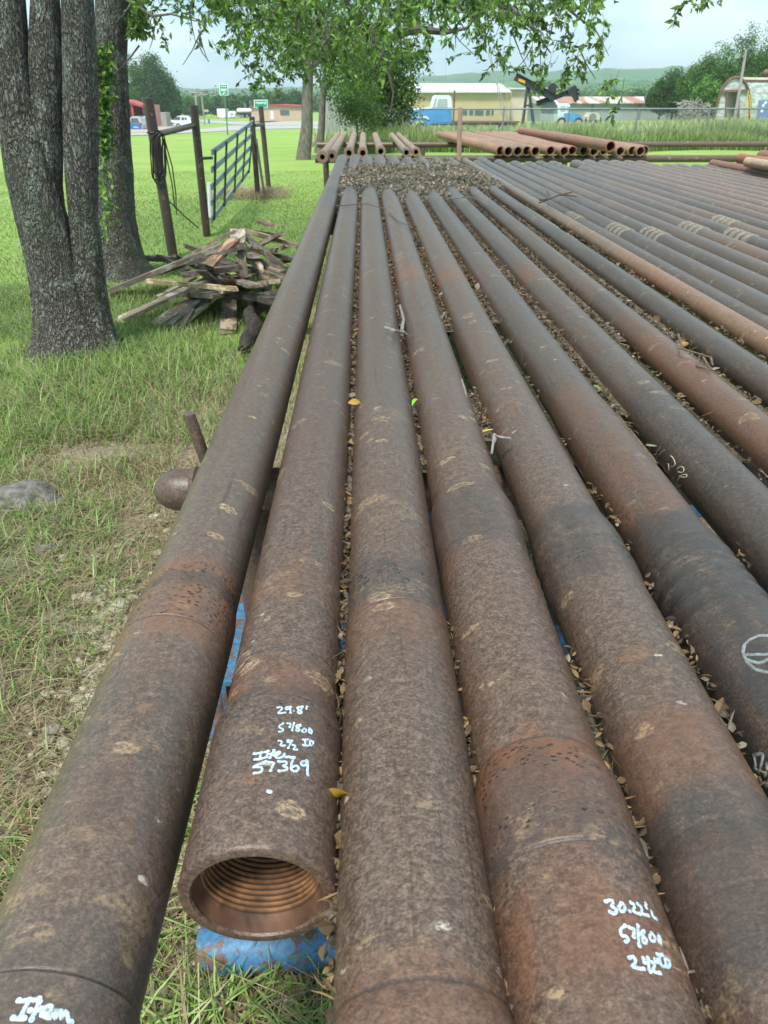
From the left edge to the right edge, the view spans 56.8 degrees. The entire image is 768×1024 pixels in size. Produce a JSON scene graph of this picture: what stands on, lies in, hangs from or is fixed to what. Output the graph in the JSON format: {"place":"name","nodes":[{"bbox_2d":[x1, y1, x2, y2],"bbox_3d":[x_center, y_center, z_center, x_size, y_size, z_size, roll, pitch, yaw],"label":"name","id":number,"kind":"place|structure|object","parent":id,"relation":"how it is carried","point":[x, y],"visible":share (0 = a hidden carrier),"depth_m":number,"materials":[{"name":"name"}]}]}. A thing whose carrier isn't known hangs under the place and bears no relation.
{"place":"outdoors","nodes":[
{"label":"outdoors","id":0,"kind":"place"},
{"bbox_2d":[0,170,331,303],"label":"grass","id":1,"kind":"structure","parent":0,"point":[294,198],"depth_m":10.13,"materials":[{"name":"plant"}]},
{"bbox_2d":[131,125,317,134],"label":"road","id":2,"kind":"structure","parent":0,"point":[230,128],"depth_m":86.80,"materials":[{"name":"asphalt"}]},
{"bbox_2d":[206,182,297,199],"bbox_3d":[-2.389,-5.774,12.678,1.984,0.182,2.331,-1,30,-1],"label":"dirt patch","id":3,"kind":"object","parent":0,"point":[245,192],"depth_m":12.44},
{"bbox_2d":[200,120,317,124],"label":"side road","id":4,"kind":"structure","parent":0,"point":[268,122],"depth_m":158.02,"materials":[{"name":"asphalt"}]},
{"bbox_2d":[0,111,767,1023],"bbox_3d":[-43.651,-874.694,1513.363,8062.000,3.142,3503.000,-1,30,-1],"label":"ground","id":5,"kind":"structure","parent":0,"point":[282,147],"depth_m":5.02,"materials":[{"name":"plant"}]},
{"bbox_2d":[0,480,71,518],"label":"rock","id":6,"kind":"object","parent":5,"relation":"on","point":[22,488],"visible":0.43,"depth_m":2.91,"materials":[{"name":"grey stone"}]},
{"bbox_2d":[0,481,193,892],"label":"dirt patch","id":7,"kind":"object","parent":5,"relation":"on","point":[47,539],"depth_m":2.50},
{"bbox_2d":[95,0,173,282],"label":"tree","id":8,"kind":"object","parent":5,"relation":"on","point":[124,258],"visible":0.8,"depth_m":6.06,"materials":[{"name":"grey plant"}]},
{"bbox_2d":[128,49,182,115],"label":"tree","id":9,"kind":"object","parent":5,"relation":"on","point":[155,83],"visible":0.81,"depth_m":139.43,"materials":[{"name":"green plant"}]},
{"bbox_2d":[2,752,335,1023],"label":"grass","id":10,"kind":"structure","parent":5,"relation":"on","point":[227,1012],"depth_m":1.28,"materials":[{"name":"plant"}]},
{"bbox_2d":[25,486,326,1023],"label":"gravel","id":11,"kind":"structure","parent":5,"relation":"on","point":[49,728],"depth_m":2.10,"materials":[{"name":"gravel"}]},
{"bbox_2d":[142,98,210,255],"bbox_3d":[-2.214,-3.607,7.845,0.131,1.666,1.446,2,30,4],"label":"fence brace","id":12,"kind":"object","parent":5,"relation":"on","point":[162,189],"visible":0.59,"depth_m":7.45,"materials":[{"name":"metal"}]},
{"bbox_2d":[146,130,198,227],"bbox_3d":[-2.314,-3.557,7.707,0.258,1.080,1.267,-2,30,-3],"label":"cable","id":13,"kind":"object","parent":12,"relation":"hanging from","point":[155,133],"visible":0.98,"depth_m":7.09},
{"bbox_2d":[150,289,209,326],"bbox_3d":[-1.546,-1.587,5.482,0.124,0.028,0.715,12,41,20],"label":"board","id":14,"kind":"object","parent":5,"relation":"on","point":[174,311],"visible":0.53,"depth_m":5.38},
{"bbox_2d":[200,290,233,293],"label":"board","id":15,"kind":"object","parent":14,"relation":"on","point":[220,291],"visible":0.51,"depth_m":5.15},
{"bbox_2d":[145,279,238,291],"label":"board","id":16,"kind":"object","parent":15,"relation":"on","point":[196,285],"visible":1,"depth_m":5.24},
{"bbox_2d":[219,291,236,333],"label":"board","id":17,"kind":"object","parent":5,"relation":"on","point":[229,304],"visible":0.66,"depth_m":5.35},
{"bbox_2d":[221,91,242,117],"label":"tree","id":18,"kind":"object","parent":5,"relation":"on","point":[233,102],"visible":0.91,"depth_m":201.88,"materials":[{"name":"green plant"}]},
{"bbox_2d":[130,85,335,113],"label":"wood","id":19,"kind":"object","parent":5,"relation":"on","point":[315,105],"visible":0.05,"depth_m":263.20,"materials":[{"name":"green plant"}]},
{"bbox_2d":[249,106,270,197],"bbox_3d":[-2.151,-6.175,12.377,0.236,1.558,1.288,-1,30,-1],"label":"fence brace","id":20,"kind":"object","parent":5,"relation":"on","point":[256,154],"visible":0.74,"depth_m":12.36,"materials":[{"name":"metal"}]},
{"bbox_2d":[200,120,253,222],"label":"gate","id":21,"kind":"structure","parent":20,"relation":"attached to","point":[218,164],"depth_m":9.67,"materials":[{"name":"metal"}]},
{"bbox_2d":[246,258,286,273],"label":"board","id":22,"kind":"object","parent":5,"relation":"on","point":[269,265],"visible":0.5,"depth_m":6.17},
{"bbox_2d":[232,251,259,258],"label":"board","id":23,"kind":"object","parent":22,"relation":"on","point":[251,255],"visible":0.44,"depth_m":5.45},
{"bbox_2d":[235,249,263,256],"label":"board","id":24,"kind":"object","parent":23,"relation":"on","point":[259,251],"visible":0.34,"depth_m":6.02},
{"bbox_2d":[246,233,284,267],"bbox_3d":[-1.071,-2.317,6.311,0.446,0.042,0.082,36,27,-15],"label":"board","id":25,"kind":"object","parent":24,"relation":"on","point":[266,253],"visible":0.81,"depth_m":6.29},
{"bbox_2d":[250,104,301,120],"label":"block building","id":26,"kind":"structure","parent":5,"relation":"on","point":[282,112],"depth_m":165.16,"materials":[{"name":"beige concrete"}]},
{"bbox_2d":[264,88,295,103],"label":"tree","id":27,"kind":"object","parent":5,"relation":"on","point":[284,99],"visible":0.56,"depth_m":201.75,"materials":[{"name":"green plant"}]},
{"bbox_2d":[270,259,290,263],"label":"board","id":28,"kind":"object","parent":5,"relation":"on","point":[283,261],"visible":0.13,"depth_m":6.48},
{"bbox_2d":[260,252,292,260],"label":"board","id":29,"kind":"object","parent":28,"relation":"on","point":[283,257],"visible":0.4,"depth_m":6.43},
{"bbox_2d":[249,231,284,249],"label":"board","id":30,"kind":"object","parent":29,"relation":"on","point":[267,240],"visible":0.74,"depth_m":6.81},
{"bbox_2d":[237,226,298,247],"bbox_3d":[-1.122,-2.661,6.875,0.624,0.037,0.094,13,29,-10],"label":"board","id":31,"kind":"object","parent":30,"relation":"on","point":[277,240],"visible":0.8,"depth_m":6.85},
{"bbox_2d":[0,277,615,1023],"bbox_3d":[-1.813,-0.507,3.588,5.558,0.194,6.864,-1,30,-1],"label":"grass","id":32,"kind":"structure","parent":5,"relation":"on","point":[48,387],"depth_m":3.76,"materials":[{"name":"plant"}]},
{"bbox_2d":[107,243,222,294],"bbox_3d":[-1.851,-2.011,5.904,1.163,0.043,0.132,-16,28,12],"label":"board","id":33,"kind":"object","parent":32,"relation":"on","point":[162,269],"visible":0.87,"depth_m":5.85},
{"bbox_2d":[151,245,245,277],"bbox_3d":[-1.597,-2.049,5.850,1.152,0.032,0.097,-3,25,31],"label":"board","id":34,"kind":"object","parent":33,"relation":"on","point":[205,258],"visible":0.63,"depth_m":5.71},
{"bbox_2d":[116,273,224,321],"bbox_3d":[-1.636,-1.656,5.459,0.917,0.032,0.103,-34,42,-23],"label":"board","id":35,"kind":"object","parent":32,"relation":"on","point":[160,301],"visible":0.77,"depth_m":5.40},
{"bbox_2d":[167,289,214,326],"bbox_3d":[-1.429,-1.556,5.362,0.051,0.031,0.750,9,40,15],"label":"board","id":36,"kind":"object","parent":32,"relation":"on","point":[178,318],"visible":0.69,"depth_m":5.22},
{"bbox_2d":[190,284,225,320],"bbox_3d":[-1.376,-1.645,5.514,0.116,0.028,0.732,9,40,15],"label":"board","id":37,"kind":"object","parent":32,"relation":"on","point":[204,305],"visible":0.26,"depth_m":5.40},
{"bbox_2d":[220,273,256,282],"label":"board","id":38,"kind":"object","parent":37,"relation":"on","point":[246,276],"visible":0.44,"depth_m":5.45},
{"bbox_2d":[181,264,242,277],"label":"board","id":39,"kind":"object","parent":38,"relation":"on","point":[219,270],"visible":0.76,"depth_m":5.45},
{"bbox_2d":[204,238,239,266],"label":"board","id":40,"kind":"object","parent":39,"relation":"on","point":[213,260],"visible":0.73,"depth_m":5.67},
{"bbox_2d":[238,288,268,353],"bbox_3d":[-0.900,-1.408,5.074,0.174,0.200,1.193,-1,30,-1],"label":"log","id":41,"kind":"object","parent":32,"relation":"on","point":[253,310],"visible":0.71,"depth_m":4.76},
{"bbox_2d":[232,291,275,304],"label":"board","id":42,"kind":"object","parent":41,"relation":"on","point":[262,298],"visible":0.91,"depth_m":4.83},
{"bbox_2d":[195,925,335,977],"bbox_3d":[-0.101,0.842,1.378,0.510,0.092,0.095,-1,30,-1],"label":"blue tube","id":43,"kind":"object","parent":32,"relation":"on","point":[227,948],"visible":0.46,"depth_m":1.33,"materials":[{"name":"paint"}]},
{"bbox_2d":[253,0,393,159],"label":"tree","id":44,"kind":"object","parent":5,"relation":"on","point":[304,148],"visible":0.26,"depth_m":20.28,"materials":[{"name":"green plant"}]},
{"bbox_2d":[279,11,385,152],"bbox_3d":[-1.692,-14.331,23.893,3.499,4.595,2.293,-1,30,-1],"label":"tree","id":45,"kind":"object","parent":5,"relation":"on","point":[321,124],"visible":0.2,"depth_m":23.98,"materials":[{"name":"green plant"}]},
{"bbox_2d":[326,72,387,141],"bbox_3d":[-0.833,-12.650,22.866,2.008,2.641,2.029,-1,30,-1],"label":"tree","id":46,"kind":"object","parent":5,"relation":"on","point":[356,109],"visible":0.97,"depth_m":22.52,"materials":[{"name":"green plant"}]},
{"bbox_2d":[0,0,722,373],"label":"tree","id":47,"kind":"object","parent":5,"relation":"on","point":[48,104],"visible":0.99,"depth_m":4.19,"materials":[{"name":"green plant"}]},
{"bbox_2d":[325,99,403,137],"bbox_3d":[-0.907,-19.307,35.031,4.192,1.976,0.039,-1,30,-1],"label":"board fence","id":48,"kind":"object","parent":5,"relation":"on","point":[331,122],"visible":0.06,"depth_m":35.02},
{"bbox_2d":[332,13,430,133],"bbox_3d":[-0.168,-16.144,26.809,3.922,4.808,3.703,-1,30,-1],"label":"tree","id":49,"kind":"object","parent":5,"relation":"on","point":[402,98],"visible":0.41,"depth_m":26.32,"materials":[{"name":"green plant"}]},
{"bbox_2d":[208,505,701,741],"bbox_3d":[0.424,0.246,2.144,1.785,0.318,1.000,-1,30,-1],"label":"steel skid","id":50,"kind":"object","parent":5,"relation":"on","point":[227,681],"visible":0.03,"depth_m":1.78,"materials":[{"name":"blue paint"}]},
{"bbox_2d":[456,107,462,160],"bbox_3d":[1.111,-5.221,10.534,0.096,1.359,0.072,-1,30,-1],"label":"steel post","id":51,"kind":"object","parent":5,"relation":"on","point":[459,131],"visible":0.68,"depth_m":10.34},
{"bbox_2d":[154,229,767,618],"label":"pipe rack","id":52,"kind":"object","parent":5,"relation":"on","point":[172,488],"visible":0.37,"depth_m":1.62,"materials":[{"name":"metal"}]},
{"bbox_2d":[0,154,347,1023],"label":"steel pipe","id":53,"kind":"object","parent":52,"relation":"on","point":[84,904],"visible":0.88,"depth_m":0.77,"materials":[{"name":"brown metal"}]},
{"bbox_2d":[178,154,360,940],"bbox_3d":[-0.242,-2.047,4.852,0.154,0.155,9.642,-1,30,-1],"label":"steel pipe","id":54,"kind":"object","parent":52,"relation":"on","point":[261,852],"visible":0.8,"depth_m":0.82,"materials":[{"name":"brown metal"}]},
{"bbox_2d":[332,155,514,1023],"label":"steel pipe","id":55,"kind":"object","parent":52,"relation":"on","point":[416,940],"visible":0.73,"depth_m":0.75,"materials":[{"name":"metal"}]},
{"bbox_2d":[374,154,706,1023],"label":"steel pipe","id":56,"kind":"object","parent":52,"relation":"on","point":[584,932],"visible":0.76,"depth_m":0.73,"materials":[{"name":"brown metal"}]},
{"bbox_2d":[330,159,523,234],"bbox_3d":[0.305,-3.136,6.747,1.580,0.210,5.000,-1,30,-1],"label":"leaf mould","id":57,"kind":"object","parent":56,"relation":"on","point":[424,189],"visible":0.1,"depth_m":5.83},
{"bbox_2d":[336,157,503,203],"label":"leaf litter","id":58,"kind":"object","parent":57,"relation":"on","point":[390,173],"visible":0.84,"depth_m":6.15,"materials":[{"name":"plant"}]},
{"bbox_2d":[387,155,767,1023],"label":"steel pipe","id":59,"kind":"object","parent":52,"relation":"on","point":[699,801],"visible":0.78,"depth_m":0.84,"materials":[{"name":"metal"}]},
{"bbox_2d":[402,157,767,797],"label":"steel pipe","id":60,"kind":"object","parent":52,"relation":"on","point":[709,594],"visible":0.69,"depth_m":1.19,"materials":[{"name":"metal"}]},
{"bbox_2d":[417,157,767,593],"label":"steel pipe","id":61,"kind":"object","parent":52,"relation":"on","point":[723,488],"visible":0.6,"depth_m":1.58,"materials":[{"name":"metal"}]},
{"bbox_2d":[344,193,677,553],"bbox_3d":[0.258,-2.158,5.029,1.232,0.014,8.850,-1,30,-1],"label":"leaf mould","id":62,"kind":"object","parent":61,"relation":"on","point":[486,438],"visible":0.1,"depth_m":2.46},
{"bbox_2d":[311,159,767,1023],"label":"leaf litter","id":63,"kind":"object","parent":62,"relation":"on","point":[325,925],"visible":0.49,"depth_m":1.70,"materials":[{"name":"plant"}]},
{"bbox_2d":[432,157,767,480],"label":"steel pipe","id":64,"kind":"object","parent":52,"relation":"on","point":[738,419],"visible":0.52,"depth_m":2.02,"materials":[{"name":"metal"}]},
{"bbox_2d":[448,158,767,409],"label":"steel pipe","id":65,"kind":"object","parent":52,"relation":"on","point":[740,365],"visible":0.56,"depth_m":2.45,"materials":[{"name":"metal"}]},
{"bbox_2d":[462,158,767,362],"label":"steel pipe","id":66,"kind":"object","parent":52,"relation":"on","point":[750,333],"visible":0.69,"depth_m":2.91,"materials":[{"name":"metal"}]},
{"bbox_2d":[473,160,767,329],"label":"steel pipe","id":67,"kind":"object","parent":52,"relation":"on","point":[743,309],"visible":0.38,"depth_m":3.26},
{"bbox_2d":[476,156,767,315],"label":"steel pipe","id":68,"kind":"object","parent":52,"relation":"on","point":[742,292],"visible":0.48,"depth_m":3.42,"materials":[{"name":"metal"}]},
{"bbox_2d":[493,159,767,294],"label":"steel pipe","id":69,"kind":"object","parent":52,"relation":"on","point":[754,280],"visible":0.49,"depth_m":3.74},
{"bbox_2d":[509,161,767,277],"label":"steel pipe","id":70,"kind":"object","parent":52,"relation":"on","point":[753,264],"visible":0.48,"depth_m":4.08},
{"bbox_2d":[524,161,767,262],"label":"steel pipe","id":71,"kind":"object","parent":52,"relation":"on","point":[732,243],"visible":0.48,"depth_m":4.36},
{"bbox_2d":[535,160,767,250],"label":"steel pipe","id":72,"kind":"object","parent":52,"relation":"on","point":[748,237],"visible":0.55,"depth_m":4.70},
{"bbox_2d":[548,161,767,238],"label":"steel pipe","id":73,"kind":"object","parent":52,"relation":"on","point":[735,223],"visible":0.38,"depth_m":4.99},
{"bbox_2d":[570,160,767,221],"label":"steel pipe","id":74,"kind":"object","parent":52,"relation":"on","point":[576,164],"visible":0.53,"depth_m":5.63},
{"bbox_2d":[577,166,767,229],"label":"steel pipe","id":75,"kind":"object","parent":52,"relation":"on","point":[755,222],"visible":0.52,"depth_m":5.22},
{"bbox_2d":[583,159,767,213],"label":"steel pipe","id":76,"kind":"object","parent":52,"relation":"on","point":[754,207],"visible":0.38,"depth_m":5.86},
{"bbox_2d":[598,160,767,207],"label":"steel pipe","id":77,"kind":"object","parent":52,"relation":"on","point":[762,203],"visible":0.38,"depth_m":6.15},
{"bbox_2d":[611,160,767,201],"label":"steel pipe","id":78,"kind":"object","parent":52,"relation":"on","point":[751,195],"visible":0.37,"depth_m":6.34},
{"bbox_2d":[623,160,767,196],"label":"steel pipe","id":79,"kind":"object","parent":52,"relation":"on","point":[748,190],"visible":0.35,"depth_m":6.58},
{"bbox_2d":[636,160,767,192],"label":"steel pipe","id":80,"kind":"object","parent":52,"relation":"on","point":[708,177],"visible":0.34,"depth_m":6.77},
{"bbox_2d":[661,164,767,188],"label":"steel pipe","id":81,"kind":"object","parent":52,"relation":"on","point":[719,176],"visible":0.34,"depth_m":6.84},
{"bbox_2d":[674,164,767,184],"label":"steel pipe","id":82,"kind":"object","parent":52,"relation":"on","point":[723,174],"visible":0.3,"depth_m":7.00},
{"bbox_2d":[691,164,767,181],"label":"steel pipe","id":83,"kind":"object","parent":52,"relation":"on","point":[729,172],"visible":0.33,"depth_m":7.19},
{"bbox_2d":[705,164,767,178],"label":"steel pipe","id":84,"kind":"object","parent":52,"relation":"on","point":[737,171],"visible":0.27,"depth_m":7.29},
{"bbox_2d":[709,159,767,175],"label":"steel pipe","id":85,"kind":"object","parent":84,"relation":"on","point":[731,165],"visible":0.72,"depth_m":7.38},
{"bbox_2d":[743,157,767,170],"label":"steel pipe","id":86,"kind":"object","parent":85,"relation":"on","point":[755,163],"visible":1,"depth_m":6.89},
{"bbox_2d":[409,95,518,127],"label":"old truck","id":87,"kind":"object","parent":5,"relation":"on","point":[441,101],"visible":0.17,"depth_m":43.79,"materials":[{"name":"blue paint"}]},
{"bbox_2d":[401,83,563,119],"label":"warehouse","id":88,"kind":"structure","parent":5,"relation":"on","point":[476,95],"depth_m":97.74,"materials":[{"name":"beige metal"}]},
{"bbox_2d":[315,141,767,186],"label":"pipe rack","id":89,"kind":"object","parent":5,"relation":"on","point":[565,160],"visible":0.26,"depth_m":10.97,"materials":[{"name":"metal"}]},
{"bbox_2d":[316,133,339,163],"bbox_3d":[-0.921,-6.500,12.544,0.166,0.166,6.729,-1,30,-1],"label":"steel pipe","id":90,"kind":"object","parent":89,"relation":"on","point":[322,156],"visible":0.97,"depth_m":9.84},
{"bbox_2d":[327,132,345,162],"bbox_3d":[-0.804,-6.574,12.672,0.166,0.166,6.621,-1,30,-1],"label":"steel pipe","id":91,"kind":"object","parent":89,"relation":"on","point":[333,151],"visible":0.84,"depth_m":10.58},
{"bbox_2d":[436,131,502,155],"bbox_3d":[1.478,-6.837,13.091,0.138,0.138,5.604,-3,30,-5],"label":"steel pipe","id":92,"kind":"object","parent":89,"relation":"on","point":[491,148],"visible":0.89,"depth_m":12.14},
{"bbox_2d":[474,131,554,155],"bbox_3d":[2.270,-6.844,13.103,0.138,0.138,5.604,-2,30,-4],"label":"steel pipe","id":93,"kind":"object","parent":89,"relation":"on","point":[548,150],"visible":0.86,"depth_m":11.43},
{"bbox_2d":[485,131,568,155],"bbox_3d":[2.457,-6.784,13.001,0.138,0.138,5.604,-2,30,-4],"label":"steel pipe","id":94,"kind":"object","parent":89,"relation":"on","point":[560,150],"visible":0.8,"depth_m":10.94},
{"bbox_2d":[500,131,587,155],"bbox_3d":[2.788,-6.838,13.092,0.138,0.138,5.604,-2,30,-4],"label":"steel pipe","id":95,"kind":"object","parent":89,"relation":"on","point":[579,151],"visible":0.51,"depth_m":11.62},
{"bbox_2d":[518,127,615,151],"bbox_3d":[2.894,-6.283,11.897,0.138,0.138,5.605,-1,30,-2],"label":"steel pipe","id":96,"kind":"object","parent":95,"relation":"on","point":[595,143],"visible":1,"depth_m":10.89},
{"bbox_2d":[513,73,579,125],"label":"pump jack","id":97,"kind":"object","parent":5,"relation":"on","point":[551,96],"visible":0.81,"depth_m":50.32,"materials":[{"name":"black paint"}]},
{"bbox_2d":[554,103,582,123],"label":"old truck","id":98,"kind":"object","parent":5,"relation":"on","point":[561,117],"visible":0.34,"depth_m":66.86,"materials":[{"name":"white paint"}]},
{"bbox_2d":[391,107,767,135],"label":"chain link fence","id":99,"kind":"object","parent":5,"relation":"on","point":[709,109],"visible":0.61,"depth_m":25.48,"materials":[{"name":"metal"}]},
{"bbox_2d":[542,82,652,96],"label":"wood","id":100,"kind":"object","parent":5,"relation":"on","point":[601,95],"visible":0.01,"depth_m":294.85,"materials":[{"name":"green plant"}]},
{"bbox_2d":[527,97,677,121],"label":"metal shed","id":101,"kind":"structure","parent":5,"relation":"on","point":[600,102],"depth_m":86.18,"materials":[{"name":"metal"}]},
{"bbox_2d":[645,66,688,119],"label":"tree","id":102,"kind":"object","parent":5,"relation":"on","point":[662,92],"visible":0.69,"depth_m":77.80,"materials":[{"name":"green plant"}]},
{"bbox_2d":[674,61,698,118],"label":"tree","id":103,"kind":"object","parent":5,"relation":"on","point":[682,93],"visible":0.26,"depth_m":72.49,"materials":[{"name":"green plant"}]},
{"bbox_2d":[673,98,714,121],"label":"brush pile","id":104,"kind":"object","parent":5,"relation":"on","point":[701,114],"visible":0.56,"depth_m":64.03,"materials":[{"name":"grey wood"}]},
{"bbox_2d":[687,71,721,119],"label":"tree","id":105,"kind":"object","parent":5,"relation":"on","point":[707,92],"visible":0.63,"depth_m":65.55,"materials":[{"name":"green plant"}]},
{"bbox_2d":[681,39,746,99],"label":"tree","id":106,"kind":"object","parent":5,"relation":"on","point":[726,73],"visible":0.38,"depth_m":68.16,"materials":[{"name":"green plant"}]},
{"bbox_2d":[713,69,767,120],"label":"quonset shed","id":107,"kind":"structure","parent":5,"relation":"on","point":[756,88],"depth_m":57.80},
{"bbox_2d":[724,19,766,75],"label":"tree","id":108,"kind":"object","parent":5,"relation":"on","point":[743,45],"visible":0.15,"depth_m":69.19,"materials":[{"name":"green plant"}]},
{"bbox_2d":[744,20,767,76],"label":"tree","id":109,"kind":"object","parent":5,"relation":"on","point":[763,65],"visible":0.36,"depth_m":68.11,"materials":[{"name":"green plant"}]},
{"bbox_2d":[26,0,767,88],"label":"sky","id":110,"kind":"structure","parent":0,"point":[639,37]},
{"bbox_2d":[193,79,658,100],"bbox_3d":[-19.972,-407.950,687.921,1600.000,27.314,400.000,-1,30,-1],"label":"hills","id":111,"kind":"structure","parent":0,"point":[632,83],"depth_m":716.03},
{"bbox_2d":[176,66,720,96],"bbox_3d":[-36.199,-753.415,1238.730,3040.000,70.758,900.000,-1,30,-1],"label":"hills","id":112,"kind":"structure","parent":0,"point":[648,74],"depth_m":1222.31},
{"bbox_2d":[312,114,767,154],"bbox_3d":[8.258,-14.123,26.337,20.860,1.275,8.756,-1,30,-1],"label":"tall grass","id":113,"kind":"structure","parent":0,"point":[710,134],"depth_m":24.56,"materials":[{"name":"plant"}]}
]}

